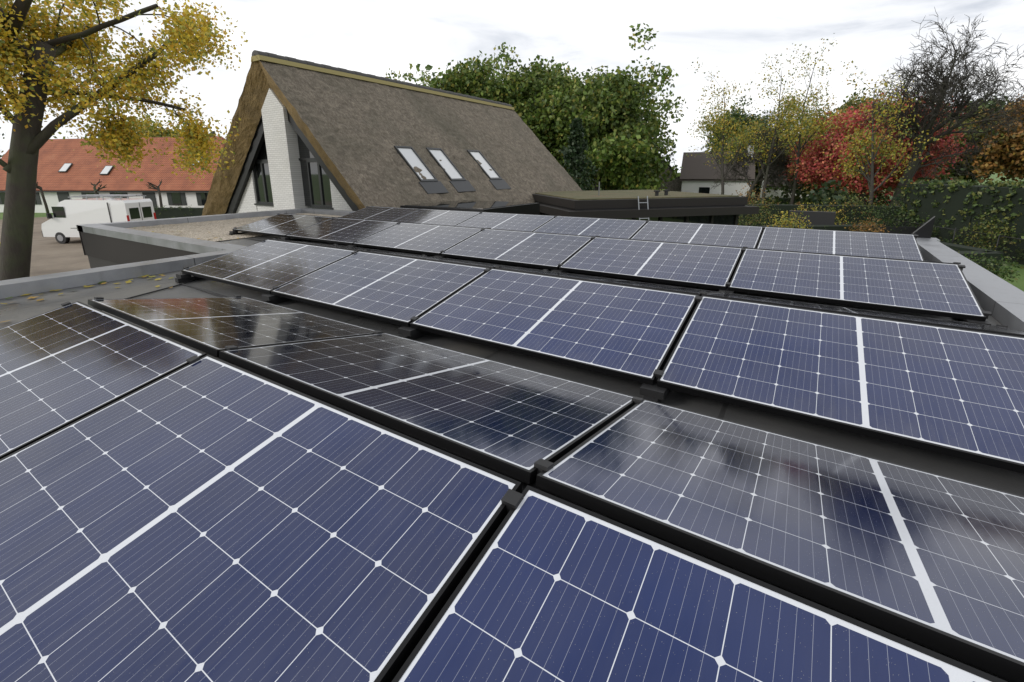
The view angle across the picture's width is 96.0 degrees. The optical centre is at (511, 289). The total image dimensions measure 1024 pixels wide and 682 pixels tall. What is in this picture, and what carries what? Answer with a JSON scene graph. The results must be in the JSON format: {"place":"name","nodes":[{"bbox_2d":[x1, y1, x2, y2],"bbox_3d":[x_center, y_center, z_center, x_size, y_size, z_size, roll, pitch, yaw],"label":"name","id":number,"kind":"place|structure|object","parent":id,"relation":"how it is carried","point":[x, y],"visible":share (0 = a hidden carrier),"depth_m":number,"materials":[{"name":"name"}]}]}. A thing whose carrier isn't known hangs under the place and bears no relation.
{"place":"outdoors","nodes":[
{"label":"outdoors","id":0,"kind":"place"},
{"bbox_2d":[0,217,89,276],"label":"driveway","id":1,"kind":"structure","parent":0,"point":[50,255],"depth_m":24.48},
{"bbox_2d":[41,194,155,243],"bbox_3d":[-25.655,-4.429,28.643,6.045,2.891,2.448,1,14,6],"label":"van","id":2,"kind":"object","parent":1,"relation":"on","point":[64,220],"visible":0.56,"depth_m":27.71,"materials":[{"name":"white paint"}]},
{"bbox_2d":[91,179,106,193],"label":"pollard wood","id":3,"kind":"object","parent":1,"relation":"on","point":[95,189],"visible":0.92,"depth_m":45.24,"materials":[{"name":"brown plant"}]},
{"bbox_2d":[146,179,162,206],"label":"pollard wood","id":4,"kind":"object","parent":1,"relation":"on","point":[159,193],"visible":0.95,"depth_m":44.89,"materials":[{"name":"brown plant"}]},
{"bbox_2d":[154,207,202,218],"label":"hedge","id":5,"kind":"object","parent":1,"relation":"on","point":[173,213],"visible":0.32,"depth_m":41.38,"materials":[{"name":"green plant"}]},
{"bbox_2d":[0,208,1023,681],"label":"flat roof","id":6,"kind":"structure","parent":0,"point":[118,254],"depth_m":4.24,"materials":[{"name":"grey"}]},
{"bbox_2d":[127,213,340,240],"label":"gravel ballast","id":7,"kind":"structure","parent":6,"relation":"on","point":[212,230],"depth_m":9.76,"materials":[{"name":"beige gravel"}]},
{"bbox_2d":[61,206,1007,548],"bbox_3d":[-1.012,-0.503,5.962,10.540,0.344,9.166,9,17,32],"label":"solar mounting","id":8,"kind":"object","parent":6,"relation":"on","point":[511,498],"visible":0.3,"depth_m":3.23,"materials":[{"name":"black metal"}]},
{"bbox_2d":[0,206,1023,681],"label":"solar panels","id":9,"kind":"object","parent":8,"relation":"on","point":[168,512],"visible":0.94,"depth_m":1.46,"materials":[{"name":"blue glass"}]},
{"bbox_2d":[400,200,934,237],"bbox_3d":[2.414,-1.837,11.463,11.660,0.760,3.040,9,17,32],"label":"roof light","id":10,"kind":"object","parent":6,"relation":"on","point":[924,230],"visible":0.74,"depth_m":13.02,"materials":[{"name":"glass"}]},
{"bbox_2d":[0,172,1023,291],"bbox_3d":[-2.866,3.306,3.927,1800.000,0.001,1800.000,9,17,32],"label":"ground","id":11,"kind":"structure","parent":0,"point":[1019,284],"depth_m":20.29,"materials":[{"name":"green plant"}]},
{"bbox_2d":[36,182,49,213],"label":"pollard wood","id":12,"kind":"object","parent":11,"relation":"on","point":[43,198],"visible":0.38,"depth_m":46.62,"materials":[{"name":"brown plant"}]},
{"bbox_2d":[0,0,211,280],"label":"tree","id":13,"kind":"object","parent":11,"relation":"on","point":[17,225],"depth_m":10.00,"materials":[{"name":"brown plant"}]},
{"bbox_2d":[0,131,225,212],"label":"neighbour house","id":14,"kind":"structure","parent":11,"relation":"on","point":[65,171],"depth_m":49.87,"materials":[{"name":"orange tile"}]},
{"bbox_2d":[227,88,358,213],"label":"gable wall","id":15,"kind":"structure","parent":11,"relation":"on","point":[285,167],"depth_m":15.45,"materials":[{"name":"white brick"}]},
{"bbox_2d":[202,54,581,215],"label":"thatch roof","id":16,"kind":"structure","parent":15,"relation":"on","point":[355,131],"depth_m":16.74,"materials":[{"name":"brown plant"}]},
{"bbox_2d":[251,50,514,109],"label":"ridge tiles","id":17,"kind":"object","parent":16,"relation":"on","point":[288,61],"visible":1,"depth_m":17.62,"materials":[{"name":"brown tile"}]},
{"bbox_2d":[394,146,510,193],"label":"roof windows","id":18,"kind":"structure","parent":16,"relation":"attached to","point":[430,183],"depth_m":17.26,"materials":[{"name":"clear glass"}]},
{"bbox_2d":[0,0,1023,321],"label":"foliage leaves","id":19,"kind":"object","parent":11,"relation":"on","point":[606,126],"visible":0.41,"depth_m":37.20,"materials":[{"name":"green plant"}]},
{"bbox_2d":[592,87,629,190],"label":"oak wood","id":20,"kind":"object","parent":11,"relation":"on","point":[596,187],"visible":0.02,"depth_m":53.13,"materials":[{"name":"brown plant"}]},
{"bbox_2d":[532,182,758,224],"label":"flat roof","id":21,"kind":"structure","parent":11,"relation":"on","point":[674,206],"depth_m":17.19,"materials":[{"name":"black"}]},
{"bbox_2d":[638,196,648,219],"bbox_3d":[4.775,-1.704,16.494,0.395,3.207,0.820,-4,15,-14],"label":"ladder","id":22,"kind":"object","parent":21,"relation":"attached to","point":[647,206],"visible":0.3,"depth_m":16.47,"materials":[{"name":"silver metal"}]},
{"bbox_2d":[704,78,745,194],"bbox_3d":[18.013,-12.174,39.358,3.360,12.165,3.054,9,17,32],"label":"slender wood","id":23,"kind":"object","parent":11,"relation":"on","point":[723,175],"visible":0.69,"depth_m":39.40,"materials":[{"name":"brown plant"}]},
{"bbox_2d":[708,107,805,202],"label":"tree","id":24,"kind":"object","parent":11,"relation":"on","point":[780,162],"visible":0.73,"depth_m":43.66,"materials":[{"name":"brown plant"}]},
{"bbox_2d":[749,63,807,203],"bbox_3d":[21.900,-12.200,38.166,4.266,12.788,3.907,9,17,32],"label":"slender wood","id":25,"kind":"object","parent":11,"relation":"on","point":[769,163],"visible":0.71,"depth_m":38.53,"materials":[{"name":"brown plant"}]},
{"bbox_2d":[777,47,828,204],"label":"slender wood","id":26,"kind":"object","parent":11,"relation":"on","point":[798,152],"visible":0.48,"depth_m":40.04,"materials":[{"name":"brown plant"}]},
{"bbox_2d":[760,224,877,231],"bbox_3d":[16.702,-2.902,25.252,6.103,1.220,0.740,-1,14,-2],"label":"hedge","id":27,"kind":"object","parent":11,"relation":"on","point":[835,227],"visible":0.21,"depth_m":24.82,"materials":[{"name":"green"}]},
{"bbox_2d":[737,204,900,225],"bbox_3d":[18.562,-4.675,30.709,12.671,1.920,0.998,3,15,14],"label":"hedge","id":28,"kind":"object","parent":11,"relation":"on","point":[789,207],"visible":0.29,"depth_m":29.76,"materials":[{"name":"green plant"}]},
{"bbox_2d":[749,197,903,205],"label":"hedge","id":29,"kind":"object","parent":11,"relation":"on","point":[785,199],"visible":0.03,"depth_m":49.15,"materials":[{"name":"green plant"}]},
{"bbox_2d":[787,210,920,233],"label":"planters","id":30,"kind":"object","parent":11,"relation":"on","point":[820,218],"visible":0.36,"depth_m":25.83,"materials":[{"name":"black plastic"}]},
{"bbox_2d":[860,170,882,204],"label":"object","id":31,"kind":"object","parent":11,"relation":"on","point":[862,195],"visible":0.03,"depth_m":40.09,"materials":[{"name":"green plant"}]},
{"bbox_2d":[848,80,907,204],"bbox_3d":[24.942,-9.413,31.779,2.410,10.510,3.516,-7,16,-26],"label":"slender wood","id":32,"kind":"object","parent":11,"relation":"on","point":[870,180],"visible":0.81,"depth_m":31.67,"materials":[{"name":"brown plant"}]},
{"bbox_2d":[858,7,1023,205],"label":"tree","id":33,"kind":"object","parent":11,"relation":"on","point":[937,93],"visible":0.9,"depth_m":31.19,"materials":[{"name":"brown plant"}]},
{"bbox_2d":[896,220,1023,268],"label":"hedge","id":34,"kind":"object","parent":11,"relation":"on","point":[997,242],"visible":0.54,"depth_m":21.45,"materials":[{"name":"green plant"}]},
{"bbox_2d":[901,184,1023,264],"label":"hedge","id":35,"kind":"object","parent":11,"relation":"on","point":[953,205],"visible":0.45,"depth_m":23.50,"materials":[{"name":"green plant"}]},
{"bbox_2d":[940,241,1002,252],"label":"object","id":36,"kind":"object","parent":11,"relation":"on","point":[952,246],"visible":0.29,"depth_m":19.71,"materials":[{"name":"green"}]},
{"bbox_2d":[956,251,1003,274],"bbox_3d":[16.412,-1.028,18.567,6.103,0.920,0.640,-1,14,-2],"label":"hedge","id":37,"kind":"object","parent":11,"relation":"on","point":[997,255],"visible":0.07,"depth_m":18.29,"materials":[{"name":"green plant"}]},
{"bbox_2d":[0,0,1023,172],"label":"sky","id":38,"kind":"structure","parent":0,"point":[733,38],"materials":[{"name":"white"}]},
{"bbox_2d":[657,156,681,191],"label":"house","id":39,"kind":"structure","parent":0,"point":[675,184],"depth_m":59.90,"materials":[{"name":"grey"}]},
{"bbox_2d":[679,146,755,195],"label":"house","id":40,"kind":"structure","parent":0,"point":[697,175],"depth_m":55.69,"materials":[{"name":"white paint"}]},
{"bbox_2d":[759,170,820,197],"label":"house","id":41,"kind":"structure","parent":0,"point":[778,194],"depth_m":57.52,"materials":[{"name":"white paint"}]}
]}

